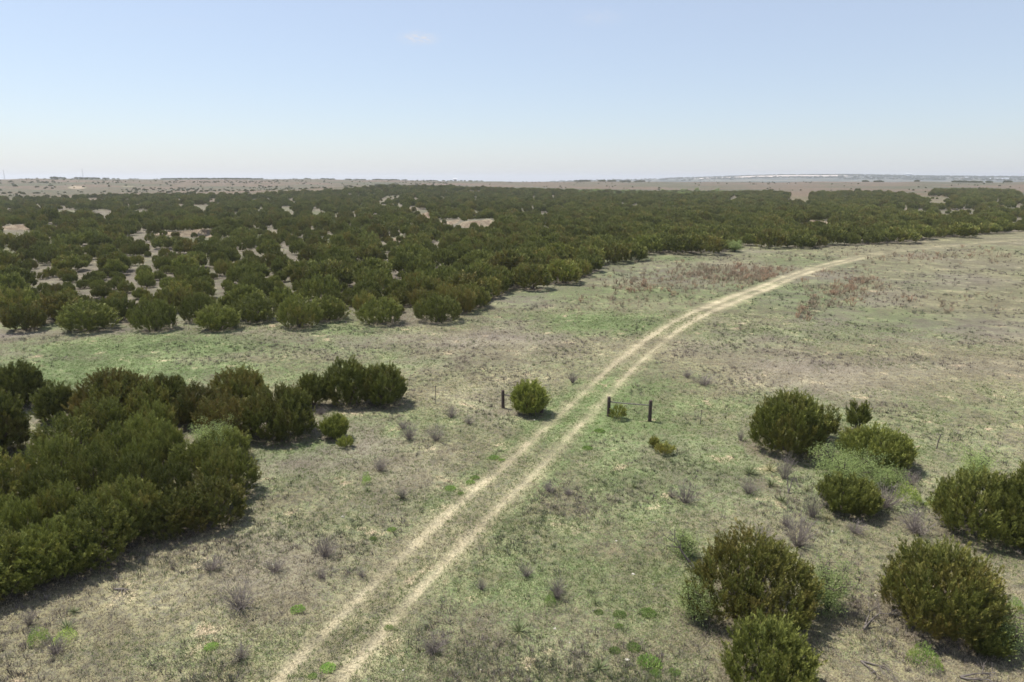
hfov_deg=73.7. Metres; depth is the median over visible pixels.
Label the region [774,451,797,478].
dry shrub
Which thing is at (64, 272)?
juniper
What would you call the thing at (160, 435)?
juniper
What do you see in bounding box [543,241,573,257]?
juniper
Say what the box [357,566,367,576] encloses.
dry shrub
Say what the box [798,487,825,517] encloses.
dry shrub
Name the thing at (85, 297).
juniper
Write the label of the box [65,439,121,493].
juniper
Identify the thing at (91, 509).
juniper
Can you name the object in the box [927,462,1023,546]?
juniper
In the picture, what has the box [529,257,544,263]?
juniper
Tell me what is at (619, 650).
green tuft
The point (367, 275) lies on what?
juniper
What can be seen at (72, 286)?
juniper
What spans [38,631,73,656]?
dry shrub
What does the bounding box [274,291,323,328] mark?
juniper
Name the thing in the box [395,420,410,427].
dry shrub
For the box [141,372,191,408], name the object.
juniper
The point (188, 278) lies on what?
juniper
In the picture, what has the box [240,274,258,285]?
juniper
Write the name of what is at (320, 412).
dry shrub
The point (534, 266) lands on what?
juniper
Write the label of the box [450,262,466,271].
juniper
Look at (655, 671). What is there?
green tuft
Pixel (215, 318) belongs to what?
juniper
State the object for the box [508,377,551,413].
juniper
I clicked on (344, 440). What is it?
juniper seedling
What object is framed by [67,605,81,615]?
yucca
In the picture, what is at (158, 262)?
juniper
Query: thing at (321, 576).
dry shrub
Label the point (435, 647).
dry shrub
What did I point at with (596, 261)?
juniper
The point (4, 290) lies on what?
juniper
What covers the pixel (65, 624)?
yucca
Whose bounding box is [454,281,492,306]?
juniper
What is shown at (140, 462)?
juniper
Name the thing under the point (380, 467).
dry shrub
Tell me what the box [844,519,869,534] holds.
dry shrub
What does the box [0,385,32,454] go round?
juniper
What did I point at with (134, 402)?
juniper
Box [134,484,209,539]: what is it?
juniper
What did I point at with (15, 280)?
juniper
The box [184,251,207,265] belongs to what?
juniper
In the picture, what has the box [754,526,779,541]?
dry shrub
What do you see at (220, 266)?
juniper
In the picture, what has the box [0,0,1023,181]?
sky
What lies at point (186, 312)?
juniper
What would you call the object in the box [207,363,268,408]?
juniper
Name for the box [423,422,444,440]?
dry shrub
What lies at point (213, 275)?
juniper
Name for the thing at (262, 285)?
juniper
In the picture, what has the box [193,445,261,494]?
juniper
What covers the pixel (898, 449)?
juniper
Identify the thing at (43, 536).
juniper
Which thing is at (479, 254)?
juniper
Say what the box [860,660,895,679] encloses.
dead branch
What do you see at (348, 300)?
juniper
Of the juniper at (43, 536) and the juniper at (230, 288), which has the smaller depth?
the juniper at (43, 536)
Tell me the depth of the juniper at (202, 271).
94.97 m
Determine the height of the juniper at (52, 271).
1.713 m
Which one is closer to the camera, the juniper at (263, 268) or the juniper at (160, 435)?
the juniper at (160, 435)
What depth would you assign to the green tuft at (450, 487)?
31.52 m
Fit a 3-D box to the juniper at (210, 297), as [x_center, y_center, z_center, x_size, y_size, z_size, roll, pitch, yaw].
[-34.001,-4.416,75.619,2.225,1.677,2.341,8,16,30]
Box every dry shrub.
[16,605,38,625]
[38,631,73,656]
[196,552,225,571]
[210,574,268,613]
[229,640,248,661]
[260,551,287,572]
[310,532,336,560]
[312,567,326,579]
[314,406,328,414]
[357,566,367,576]
[369,453,390,470]
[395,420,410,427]
[395,484,408,497]
[397,420,418,439]
[416,627,449,655]
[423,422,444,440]
[443,406,457,418]
[464,414,476,423]
[474,575,488,589]
[517,559,535,576]
[537,479,558,491]
[545,567,567,598]
[562,484,574,494]
[566,370,578,382]
[666,487,677,497]
[668,477,705,503]
[682,367,695,377]
[690,370,720,386]
[737,430,744,439]
[738,475,760,493]
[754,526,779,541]
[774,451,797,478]
[777,510,821,549]
[779,508,796,526]
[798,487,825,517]
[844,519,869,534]
[872,480,911,509]
[891,504,941,537]
[900,466,921,484]
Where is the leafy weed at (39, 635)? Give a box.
[26,624,50,646]
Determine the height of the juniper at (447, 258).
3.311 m
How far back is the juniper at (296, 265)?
94.88 m
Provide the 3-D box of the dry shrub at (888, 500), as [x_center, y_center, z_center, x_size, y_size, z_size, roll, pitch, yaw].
[16.269,6.600,29.815,1.922,1.420,2.194,-1,13,-5]
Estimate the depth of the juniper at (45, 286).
86.78 m
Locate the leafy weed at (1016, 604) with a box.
[1006,595,1023,613]
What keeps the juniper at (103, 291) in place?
on the ground at (1006, 281)
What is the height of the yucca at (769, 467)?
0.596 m
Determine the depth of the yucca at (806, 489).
31.39 m
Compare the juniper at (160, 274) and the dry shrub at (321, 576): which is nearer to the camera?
the dry shrub at (321, 576)
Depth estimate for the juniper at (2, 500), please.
27.30 m
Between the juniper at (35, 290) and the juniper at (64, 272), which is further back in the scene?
the juniper at (64, 272)
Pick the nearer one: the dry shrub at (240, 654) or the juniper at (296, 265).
the dry shrub at (240, 654)
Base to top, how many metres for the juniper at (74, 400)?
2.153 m
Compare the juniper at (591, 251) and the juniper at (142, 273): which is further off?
the juniper at (591, 251)
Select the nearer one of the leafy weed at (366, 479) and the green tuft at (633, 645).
the green tuft at (633, 645)
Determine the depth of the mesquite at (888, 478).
31.49 m
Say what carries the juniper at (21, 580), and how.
on the ground at (1006, 281)
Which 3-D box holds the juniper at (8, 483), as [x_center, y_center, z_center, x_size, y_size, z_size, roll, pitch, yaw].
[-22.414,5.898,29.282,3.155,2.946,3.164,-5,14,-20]
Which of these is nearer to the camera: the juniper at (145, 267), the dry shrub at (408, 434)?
the dry shrub at (408, 434)
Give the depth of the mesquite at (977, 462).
31.96 m
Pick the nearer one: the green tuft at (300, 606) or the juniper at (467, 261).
the green tuft at (300, 606)
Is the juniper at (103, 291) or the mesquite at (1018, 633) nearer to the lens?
the mesquite at (1018, 633)
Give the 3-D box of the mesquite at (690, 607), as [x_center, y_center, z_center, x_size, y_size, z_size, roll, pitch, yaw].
[5.970,8.294,22.174,1.836,1.694,1.819,8,16,32]
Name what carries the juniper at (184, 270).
on the ground at (1006, 281)
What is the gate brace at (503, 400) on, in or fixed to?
on the ground at (1006, 281)
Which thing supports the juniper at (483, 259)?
on the ground at (1006, 281)
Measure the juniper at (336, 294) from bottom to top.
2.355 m
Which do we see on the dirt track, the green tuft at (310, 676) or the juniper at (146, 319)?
the green tuft at (310, 676)
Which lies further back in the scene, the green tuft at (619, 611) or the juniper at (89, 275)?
the juniper at (89, 275)
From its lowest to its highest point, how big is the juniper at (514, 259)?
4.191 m
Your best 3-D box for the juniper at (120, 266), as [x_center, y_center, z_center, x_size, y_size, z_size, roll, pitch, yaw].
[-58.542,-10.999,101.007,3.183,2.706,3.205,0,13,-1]
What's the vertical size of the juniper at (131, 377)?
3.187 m
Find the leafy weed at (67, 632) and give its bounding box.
[52,626,77,644]
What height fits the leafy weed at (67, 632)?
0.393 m
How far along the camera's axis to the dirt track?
27.86 m
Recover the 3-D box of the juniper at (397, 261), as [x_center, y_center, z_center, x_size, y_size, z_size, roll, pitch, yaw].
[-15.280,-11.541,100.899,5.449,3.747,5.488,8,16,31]
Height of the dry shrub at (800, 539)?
1.780 m
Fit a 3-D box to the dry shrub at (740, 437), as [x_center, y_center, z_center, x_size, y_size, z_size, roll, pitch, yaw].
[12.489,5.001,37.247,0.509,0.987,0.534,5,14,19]
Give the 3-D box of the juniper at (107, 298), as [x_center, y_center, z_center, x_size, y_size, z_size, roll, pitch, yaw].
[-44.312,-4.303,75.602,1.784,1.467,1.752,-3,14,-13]
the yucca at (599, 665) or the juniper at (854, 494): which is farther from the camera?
the juniper at (854, 494)
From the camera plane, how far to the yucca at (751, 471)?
33.09 m
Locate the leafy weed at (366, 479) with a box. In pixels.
[362,470,370,483]
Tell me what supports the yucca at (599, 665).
on the ground at (1006, 281)
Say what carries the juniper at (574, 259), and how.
on the ground at (1006, 281)
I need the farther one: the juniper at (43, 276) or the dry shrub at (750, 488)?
the juniper at (43, 276)
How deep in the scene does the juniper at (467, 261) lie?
99.18 m
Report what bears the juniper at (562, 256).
on the ground at (1006, 281)
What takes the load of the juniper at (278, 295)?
on the ground at (1006, 281)
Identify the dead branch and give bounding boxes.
[113,587,129,594]
[656,527,694,568]
[787,467,798,492]
[859,595,901,628]
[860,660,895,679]
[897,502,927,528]
[959,659,998,681]
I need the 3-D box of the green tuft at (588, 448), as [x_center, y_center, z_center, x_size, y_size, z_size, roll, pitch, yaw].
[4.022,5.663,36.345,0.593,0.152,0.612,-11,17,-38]
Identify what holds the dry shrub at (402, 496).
on the ground at (1006, 281)
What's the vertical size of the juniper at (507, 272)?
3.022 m
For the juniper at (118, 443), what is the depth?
33.36 m
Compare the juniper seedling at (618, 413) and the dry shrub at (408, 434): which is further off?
the juniper seedling at (618, 413)
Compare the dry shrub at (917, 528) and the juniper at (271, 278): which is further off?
the juniper at (271, 278)
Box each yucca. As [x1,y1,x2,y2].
[55,618,79,634]
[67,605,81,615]
[505,616,530,639]
[547,577,565,595]
[588,654,612,676]
[589,595,599,605]
[741,462,761,477]
[761,460,777,471]
[764,476,778,487]
[774,491,787,502]
[802,483,813,491]
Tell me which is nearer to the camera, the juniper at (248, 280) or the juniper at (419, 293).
the juniper at (419, 293)
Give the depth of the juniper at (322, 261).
94.05 m
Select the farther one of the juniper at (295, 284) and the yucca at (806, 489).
the juniper at (295, 284)
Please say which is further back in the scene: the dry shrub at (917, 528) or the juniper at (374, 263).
the juniper at (374, 263)
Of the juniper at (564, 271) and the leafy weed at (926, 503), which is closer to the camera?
the leafy weed at (926, 503)
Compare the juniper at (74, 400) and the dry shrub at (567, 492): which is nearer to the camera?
the dry shrub at (567, 492)
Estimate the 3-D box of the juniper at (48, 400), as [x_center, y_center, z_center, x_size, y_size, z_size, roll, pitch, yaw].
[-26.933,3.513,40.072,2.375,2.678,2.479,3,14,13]
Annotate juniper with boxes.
[0,263,21,273]
[0,264,38,287]
[0,271,31,288]
[0,284,10,296]
[0,285,40,310]
[0,357,52,405]
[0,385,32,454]
[0,446,32,500]
[0,489,19,520]
[0,494,47,536]
[0,518,33,595]
[0,529,64,600]
[7,462,77,506]
[7,512,103,584]
[15,432,91,484]
[21,286,37,295]
[27,379,73,422]
[27,411,102,464]
[27,478,84,525]
[28,291,84,320]
[31,495,140,576]
[35,288,55,295]
[36,272,48,278]
[36,282,50,290]
[43,266,59,276]
[46,282,64,292]
[54,298,122,331]
[56,267,77,278]
[56,287,79,299]
[60,389,98,417]
[61,272,77,281]
[61,281,71,287]
[64,284,75,289]
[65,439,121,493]
[67,395,129,437]
[72,365,153,407]
[75,279,90,287]
[76,294,92,301]
[76,480,128,524]
[80,373,139,417]
[81,271,98,279]
[86,276,100,281]
[89,279,107,289]
[90,270,106,279]
[90,285,115,297]
[90,296,108,308]
[92,472,175,540]
[93,420,141,466]
[95,250,133,268]
[96,267,110,275]
[100,451,159,496]
[102,295,138,320]
[103,258,128,272]
[106,275,126,289]
[106,296,121,302]
[107,292,121,300]
[111,290,127,298]
[113,272,125,279]
[117,280,135,292]
[118,432,164,473]
[119,409,177,444]
[121,379,174,417]
[125,305,143,320]
[126,398,178,434]
[127,297,178,330]
[131,287,149,298]
[134,269,154,280]
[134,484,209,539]
[135,265,152,273]
[136,275,155,287]
[138,294,149,306]
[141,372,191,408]
[145,454,197,503]
[146,419,187,462]
[148,284,195,309]
[152,256,171,268]
[153,270,166,279]
[158,264,170,273]
[159,276,173,288]
[162,279,191,292]
[164,437,223,473]
[166,474,247,532]
[170,253,199,267]
[170,266,177,272]
[171,379,228,425]
[173,265,195,279]
[173,273,201,286]
[175,395,206,422]
[177,290,217,321]
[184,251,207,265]
[189,263,211,278]
[189,390,253,434]
[191,279,216,295]
[191,424,251,461]
[192,303,240,330]
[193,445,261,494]
[196,276,214,287]
[197,293,216,303]
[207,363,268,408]
[208,251,229,265]
[210,272,217,278]
[213,258,233,275]
[221,280,232,287]
[224,284,235,292]
[225,263,248,282]
[230,292,278,322]
[235,254,259,267]
[236,381,317,441]
[238,271,265,283]
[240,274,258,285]
[243,261,271,276]
[252,279,278,297]
[259,253,277,269]
[265,249,286,259]
[266,275,281,282]
[269,285,298,305]
[270,256,294,273]
[273,271,287,280]
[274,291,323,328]
[282,258,318,276]
[289,268,309,282]
[291,279,303,290]
[295,371,328,406]
[296,244,323,261]
[301,271,342,300]
[304,259,356,284]
[312,251,329,264]
[312,294,350,319]
[315,411,349,438]
[318,259,343,280]
[321,289,346,303]
[322,353,370,406]
[324,244,357,262]
[345,295,352,305]
[349,256,392,274]
[351,289,378,312]
[353,243,387,261]
[353,268,391,290]
[353,295,402,324]
[355,287,380,304]
[359,360,408,405]
[375,266,392,280]
[381,277,409,296]
[384,294,398,303]
[389,250,427,272]
[391,287,411,305]
[396,242,427,255]
[396,270,405,277]
[404,254,435,273]
[404,270,428,283]
[406,274,437,296]
[407,287,435,306]
[412,291,462,321]
[429,248,458,266]
[434,263,458,280]
[434,281,455,297]
[437,266,458,280]
[442,285,476,311]
[449,246,470,261]
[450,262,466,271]
[453,256,475,266]
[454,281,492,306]
[461,249,492,261]
[465,260,491,273]
[465,267,484,280]
[469,257,490,266]
[480,276,502,296]
[482,267,515,287]
[486,247,530,270]
[487,271,510,293]
[490,264,506,271]
[494,243,505,251]
[496,243,521,252]
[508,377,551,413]
[509,267,523,285]
[512,263,552,288]
[524,246,549,255]
[524,262,541,279]
[525,253,538,262]
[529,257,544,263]
[539,254,560,265]
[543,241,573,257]
[546,257,582,283]
[549,249,568,259]
[549,258,578,266]
[569,257,586,270]
[572,243,606,257]
[573,259,592,275]
[575,253,604,269]
[578,247,605,263]
[599,242,631,262]
[618,242,649,259]
[680,517,826,632]
[719,608,828,681]
[748,386,831,458]
[814,470,885,515]
[819,404,844,435]
[834,421,920,470]
[845,398,872,429]
[876,533,1022,649]
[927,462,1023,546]
[963,619,1016,658]
[987,459,1023,547]
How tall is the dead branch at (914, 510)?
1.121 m
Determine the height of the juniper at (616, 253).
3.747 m
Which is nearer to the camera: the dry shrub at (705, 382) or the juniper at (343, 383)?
the juniper at (343, 383)
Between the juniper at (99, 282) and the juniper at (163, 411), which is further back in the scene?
the juniper at (99, 282)
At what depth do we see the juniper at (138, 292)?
81.19 m
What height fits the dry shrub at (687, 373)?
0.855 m
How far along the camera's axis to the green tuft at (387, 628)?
21.84 m
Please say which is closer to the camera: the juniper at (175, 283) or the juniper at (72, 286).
the juniper at (175, 283)
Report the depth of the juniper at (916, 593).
21.00 m
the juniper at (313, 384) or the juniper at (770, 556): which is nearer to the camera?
the juniper at (770, 556)
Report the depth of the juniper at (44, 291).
78.81 m
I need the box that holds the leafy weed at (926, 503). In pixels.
[923,494,935,510]
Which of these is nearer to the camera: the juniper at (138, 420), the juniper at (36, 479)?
the juniper at (36, 479)
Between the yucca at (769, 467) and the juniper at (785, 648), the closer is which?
the juniper at (785, 648)
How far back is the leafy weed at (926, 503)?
29.76 m
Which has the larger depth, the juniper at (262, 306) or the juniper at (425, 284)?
the juniper at (425, 284)
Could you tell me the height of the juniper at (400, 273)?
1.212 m
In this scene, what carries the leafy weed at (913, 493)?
on the ground at (1006, 281)
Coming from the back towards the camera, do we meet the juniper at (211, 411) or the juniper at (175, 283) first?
the juniper at (175, 283)
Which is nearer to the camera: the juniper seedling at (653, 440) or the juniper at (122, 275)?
the juniper seedling at (653, 440)
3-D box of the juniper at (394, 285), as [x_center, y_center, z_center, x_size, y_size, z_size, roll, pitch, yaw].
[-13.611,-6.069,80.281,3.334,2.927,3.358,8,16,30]
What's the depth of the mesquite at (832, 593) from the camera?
22.40 m
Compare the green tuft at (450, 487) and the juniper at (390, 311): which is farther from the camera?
the juniper at (390, 311)
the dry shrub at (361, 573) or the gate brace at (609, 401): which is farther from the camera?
the gate brace at (609, 401)
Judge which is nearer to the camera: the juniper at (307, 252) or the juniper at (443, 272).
the juniper at (443, 272)
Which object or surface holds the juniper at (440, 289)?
on the ground at (1006, 281)
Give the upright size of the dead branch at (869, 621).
0.810 m
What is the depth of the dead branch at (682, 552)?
25.17 m
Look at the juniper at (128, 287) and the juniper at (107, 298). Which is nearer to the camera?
the juniper at (107, 298)
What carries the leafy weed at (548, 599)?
on the ground at (1006, 281)
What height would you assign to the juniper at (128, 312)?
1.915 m
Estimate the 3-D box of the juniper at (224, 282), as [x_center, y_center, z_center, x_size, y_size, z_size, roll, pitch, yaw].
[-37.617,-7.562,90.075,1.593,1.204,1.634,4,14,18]
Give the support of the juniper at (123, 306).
on the ground at (1006, 281)
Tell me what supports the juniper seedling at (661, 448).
on the ground at (1006, 281)
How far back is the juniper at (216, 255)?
109.05 m
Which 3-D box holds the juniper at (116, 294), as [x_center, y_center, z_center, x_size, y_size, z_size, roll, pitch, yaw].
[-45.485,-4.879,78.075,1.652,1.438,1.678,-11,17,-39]
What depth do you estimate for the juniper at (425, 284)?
79.87 m
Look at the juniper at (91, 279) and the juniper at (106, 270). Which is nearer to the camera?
the juniper at (91, 279)
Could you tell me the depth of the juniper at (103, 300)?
72.39 m
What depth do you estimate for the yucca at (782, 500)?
30.39 m
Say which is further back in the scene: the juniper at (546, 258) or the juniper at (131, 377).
the juniper at (546, 258)
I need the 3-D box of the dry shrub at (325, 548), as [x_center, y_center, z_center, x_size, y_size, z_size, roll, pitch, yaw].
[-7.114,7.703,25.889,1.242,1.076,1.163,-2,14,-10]
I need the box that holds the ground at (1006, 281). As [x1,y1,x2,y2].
[0,175,1023,681]
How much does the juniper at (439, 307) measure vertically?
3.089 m
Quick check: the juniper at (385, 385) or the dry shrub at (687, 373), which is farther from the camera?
the dry shrub at (687, 373)
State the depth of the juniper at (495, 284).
81.45 m
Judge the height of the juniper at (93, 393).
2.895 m
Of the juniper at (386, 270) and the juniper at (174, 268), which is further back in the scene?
the juniper at (174, 268)
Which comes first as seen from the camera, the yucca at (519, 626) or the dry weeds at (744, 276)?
the yucca at (519, 626)
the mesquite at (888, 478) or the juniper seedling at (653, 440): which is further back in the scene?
the juniper seedling at (653, 440)
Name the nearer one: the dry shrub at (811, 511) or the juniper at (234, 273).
the dry shrub at (811, 511)
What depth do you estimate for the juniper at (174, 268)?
102.34 m
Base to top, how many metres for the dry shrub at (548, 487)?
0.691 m
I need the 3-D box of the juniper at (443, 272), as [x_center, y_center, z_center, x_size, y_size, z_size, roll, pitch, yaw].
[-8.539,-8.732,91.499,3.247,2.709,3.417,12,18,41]
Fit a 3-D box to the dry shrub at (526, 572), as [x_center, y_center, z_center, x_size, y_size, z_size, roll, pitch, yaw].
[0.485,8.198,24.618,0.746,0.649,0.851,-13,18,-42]
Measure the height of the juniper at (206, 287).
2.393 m
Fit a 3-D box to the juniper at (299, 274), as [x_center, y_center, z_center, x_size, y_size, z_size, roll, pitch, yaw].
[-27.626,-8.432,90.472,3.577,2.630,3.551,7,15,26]
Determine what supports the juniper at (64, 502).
on the ground at (1006, 281)
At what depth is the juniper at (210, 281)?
88.31 m
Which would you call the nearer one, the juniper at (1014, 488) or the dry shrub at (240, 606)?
the dry shrub at (240, 606)
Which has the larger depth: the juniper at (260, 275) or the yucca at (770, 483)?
the juniper at (260, 275)
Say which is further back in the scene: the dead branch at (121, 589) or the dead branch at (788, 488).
the dead branch at (788, 488)
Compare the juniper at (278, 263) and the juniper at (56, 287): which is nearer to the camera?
the juniper at (56, 287)
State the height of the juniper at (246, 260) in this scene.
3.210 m
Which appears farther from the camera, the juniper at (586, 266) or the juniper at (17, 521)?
the juniper at (586, 266)
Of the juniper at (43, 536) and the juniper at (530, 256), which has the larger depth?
the juniper at (530, 256)
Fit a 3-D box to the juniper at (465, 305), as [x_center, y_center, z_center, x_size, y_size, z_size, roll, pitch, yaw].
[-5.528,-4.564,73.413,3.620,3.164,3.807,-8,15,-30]
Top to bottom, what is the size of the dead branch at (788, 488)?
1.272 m
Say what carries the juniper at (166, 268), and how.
on the ground at (1006, 281)
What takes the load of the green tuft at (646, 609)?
on the ground at (1006, 281)
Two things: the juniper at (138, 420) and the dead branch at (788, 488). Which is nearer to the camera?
the dead branch at (788, 488)
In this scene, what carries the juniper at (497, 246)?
on the ground at (1006, 281)
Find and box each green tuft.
[204,641,218,651]
[290,604,304,613]
[307,673,317,678]
[319,662,335,673]
[383,624,391,630]
[444,485,455,490]
[488,455,499,459]
[582,446,592,449]
[594,428,604,432]
[594,609,602,614]
[609,646,620,654]
[612,609,626,618]
[625,642,640,651]
[636,653,663,670]
[639,607,656,618]
[649,669,661,677]
[668,668,680,676]
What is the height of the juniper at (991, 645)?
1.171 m
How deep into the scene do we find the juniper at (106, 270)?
98.62 m
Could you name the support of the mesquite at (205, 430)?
on the ground at (1006, 281)
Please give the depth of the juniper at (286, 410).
36.89 m
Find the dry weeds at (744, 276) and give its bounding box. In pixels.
[544,247,1016,323]
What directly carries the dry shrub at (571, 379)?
on the ground at (1006, 281)
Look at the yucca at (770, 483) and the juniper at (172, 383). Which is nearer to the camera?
the yucca at (770, 483)
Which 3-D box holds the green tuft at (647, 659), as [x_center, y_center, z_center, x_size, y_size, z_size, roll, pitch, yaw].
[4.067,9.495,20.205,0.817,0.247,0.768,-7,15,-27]
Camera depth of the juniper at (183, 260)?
104.68 m
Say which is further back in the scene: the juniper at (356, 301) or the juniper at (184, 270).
the juniper at (184, 270)
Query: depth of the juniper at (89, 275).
93.58 m
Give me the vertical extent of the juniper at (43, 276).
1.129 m
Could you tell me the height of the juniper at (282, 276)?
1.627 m
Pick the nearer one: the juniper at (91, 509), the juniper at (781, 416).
the juniper at (91, 509)
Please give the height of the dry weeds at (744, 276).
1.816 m
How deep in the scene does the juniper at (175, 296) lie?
73.23 m
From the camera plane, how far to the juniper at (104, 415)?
37.20 m
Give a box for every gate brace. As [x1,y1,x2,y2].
[501,390,542,412]
[607,396,651,421]
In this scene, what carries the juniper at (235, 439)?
on the ground at (1006, 281)
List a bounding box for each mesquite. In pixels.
[189,412,238,448]
[659,525,701,561]
[666,572,722,624]
[791,548,872,619]
[803,439,890,481]
[851,460,912,490]
[945,438,1011,476]
[982,608,1023,664]
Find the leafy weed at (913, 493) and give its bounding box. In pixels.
[892,481,922,505]
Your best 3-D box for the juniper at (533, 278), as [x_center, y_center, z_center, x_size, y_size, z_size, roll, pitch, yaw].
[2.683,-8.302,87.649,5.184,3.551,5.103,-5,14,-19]
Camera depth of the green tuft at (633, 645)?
20.86 m
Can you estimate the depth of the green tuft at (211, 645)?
20.95 m
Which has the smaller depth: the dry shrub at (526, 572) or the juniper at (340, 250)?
the dry shrub at (526, 572)
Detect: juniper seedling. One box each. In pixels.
[336,434,353,447]
[608,404,626,418]
[647,435,659,446]
[654,440,676,453]
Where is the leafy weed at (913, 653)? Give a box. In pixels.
[905,642,944,675]
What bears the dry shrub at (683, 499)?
on the ground at (1006, 281)
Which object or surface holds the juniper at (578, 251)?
on the ground at (1006, 281)
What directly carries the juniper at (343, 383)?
on the ground at (1006, 281)
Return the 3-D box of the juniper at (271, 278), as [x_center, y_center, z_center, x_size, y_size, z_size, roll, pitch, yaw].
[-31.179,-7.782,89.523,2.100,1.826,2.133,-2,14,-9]
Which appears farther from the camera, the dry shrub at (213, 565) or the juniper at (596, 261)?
the juniper at (596, 261)
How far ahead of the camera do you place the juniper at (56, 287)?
82.95 m
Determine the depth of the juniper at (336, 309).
68.04 m
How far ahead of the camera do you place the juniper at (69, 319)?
63.70 m
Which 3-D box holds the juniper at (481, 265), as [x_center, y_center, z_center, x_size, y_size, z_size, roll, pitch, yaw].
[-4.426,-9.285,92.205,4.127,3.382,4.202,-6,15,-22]
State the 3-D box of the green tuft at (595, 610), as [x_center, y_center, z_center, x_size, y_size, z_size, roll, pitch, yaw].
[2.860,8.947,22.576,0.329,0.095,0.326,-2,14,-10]
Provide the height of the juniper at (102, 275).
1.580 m
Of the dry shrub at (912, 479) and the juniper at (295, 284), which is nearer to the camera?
the dry shrub at (912, 479)
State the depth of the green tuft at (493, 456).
35.13 m
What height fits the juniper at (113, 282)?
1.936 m
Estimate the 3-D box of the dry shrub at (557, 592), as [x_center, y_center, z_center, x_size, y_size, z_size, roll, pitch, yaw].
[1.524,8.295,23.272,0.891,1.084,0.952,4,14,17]
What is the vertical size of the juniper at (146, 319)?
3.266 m
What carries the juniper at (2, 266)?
on the ground at (1006, 281)
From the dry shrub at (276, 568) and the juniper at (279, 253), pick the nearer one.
the dry shrub at (276, 568)
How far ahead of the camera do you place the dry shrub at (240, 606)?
22.72 m
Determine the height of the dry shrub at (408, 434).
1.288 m
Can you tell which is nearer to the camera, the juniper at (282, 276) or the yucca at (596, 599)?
the yucca at (596, 599)
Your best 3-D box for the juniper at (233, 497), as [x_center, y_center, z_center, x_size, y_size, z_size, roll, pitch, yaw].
[-12.776,6.619,28.457,3.598,1.989,3.340,-1,13,-4]
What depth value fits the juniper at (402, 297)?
76.47 m
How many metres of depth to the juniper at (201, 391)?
38.93 m
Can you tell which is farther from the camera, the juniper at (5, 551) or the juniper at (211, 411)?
the juniper at (211, 411)
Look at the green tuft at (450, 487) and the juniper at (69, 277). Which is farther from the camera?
the juniper at (69, 277)
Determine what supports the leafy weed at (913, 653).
on the ground at (1006, 281)
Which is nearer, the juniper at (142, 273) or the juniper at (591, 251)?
the juniper at (142, 273)
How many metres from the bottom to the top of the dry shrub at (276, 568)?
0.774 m
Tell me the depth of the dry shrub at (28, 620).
21.91 m
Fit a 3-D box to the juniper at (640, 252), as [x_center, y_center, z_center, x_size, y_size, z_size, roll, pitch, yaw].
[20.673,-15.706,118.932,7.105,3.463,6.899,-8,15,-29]
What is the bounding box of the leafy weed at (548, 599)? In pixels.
[544,592,555,606]
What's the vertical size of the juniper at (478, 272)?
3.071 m
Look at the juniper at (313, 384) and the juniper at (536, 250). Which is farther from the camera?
the juniper at (536, 250)
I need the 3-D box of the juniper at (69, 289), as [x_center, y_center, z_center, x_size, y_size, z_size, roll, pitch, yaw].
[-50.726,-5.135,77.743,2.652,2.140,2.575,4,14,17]
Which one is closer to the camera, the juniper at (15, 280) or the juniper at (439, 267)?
the juniper at (15, 280)
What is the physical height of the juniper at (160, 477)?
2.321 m
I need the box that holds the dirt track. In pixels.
[244,238,1023,681]
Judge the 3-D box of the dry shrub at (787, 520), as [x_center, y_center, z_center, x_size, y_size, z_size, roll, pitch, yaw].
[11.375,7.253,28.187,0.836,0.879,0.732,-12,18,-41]
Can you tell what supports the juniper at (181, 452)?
on the ground at (1006, 281)
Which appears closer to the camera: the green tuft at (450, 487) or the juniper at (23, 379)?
the green tuft at (450, 487)
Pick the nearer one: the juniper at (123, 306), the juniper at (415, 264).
the juniper at (123, 306)
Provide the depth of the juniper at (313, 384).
42.18 m
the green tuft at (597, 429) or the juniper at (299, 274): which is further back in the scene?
the juniper at (299, 274)
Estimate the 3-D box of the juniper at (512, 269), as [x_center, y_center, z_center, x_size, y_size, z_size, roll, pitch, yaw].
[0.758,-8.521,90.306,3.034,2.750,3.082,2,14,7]
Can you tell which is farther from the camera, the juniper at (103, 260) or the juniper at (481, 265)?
the juniper at (103, 260)
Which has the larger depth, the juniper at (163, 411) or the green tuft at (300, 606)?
the juniper at (163, 411)
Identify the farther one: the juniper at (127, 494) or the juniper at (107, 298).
the juniper at (107, 298)
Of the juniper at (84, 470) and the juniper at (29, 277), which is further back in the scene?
the juniper at (29, 277)
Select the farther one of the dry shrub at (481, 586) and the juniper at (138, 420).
the juniper at (138, 420)
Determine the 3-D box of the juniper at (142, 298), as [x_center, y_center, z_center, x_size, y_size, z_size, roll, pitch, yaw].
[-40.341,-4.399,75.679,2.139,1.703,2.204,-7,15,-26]

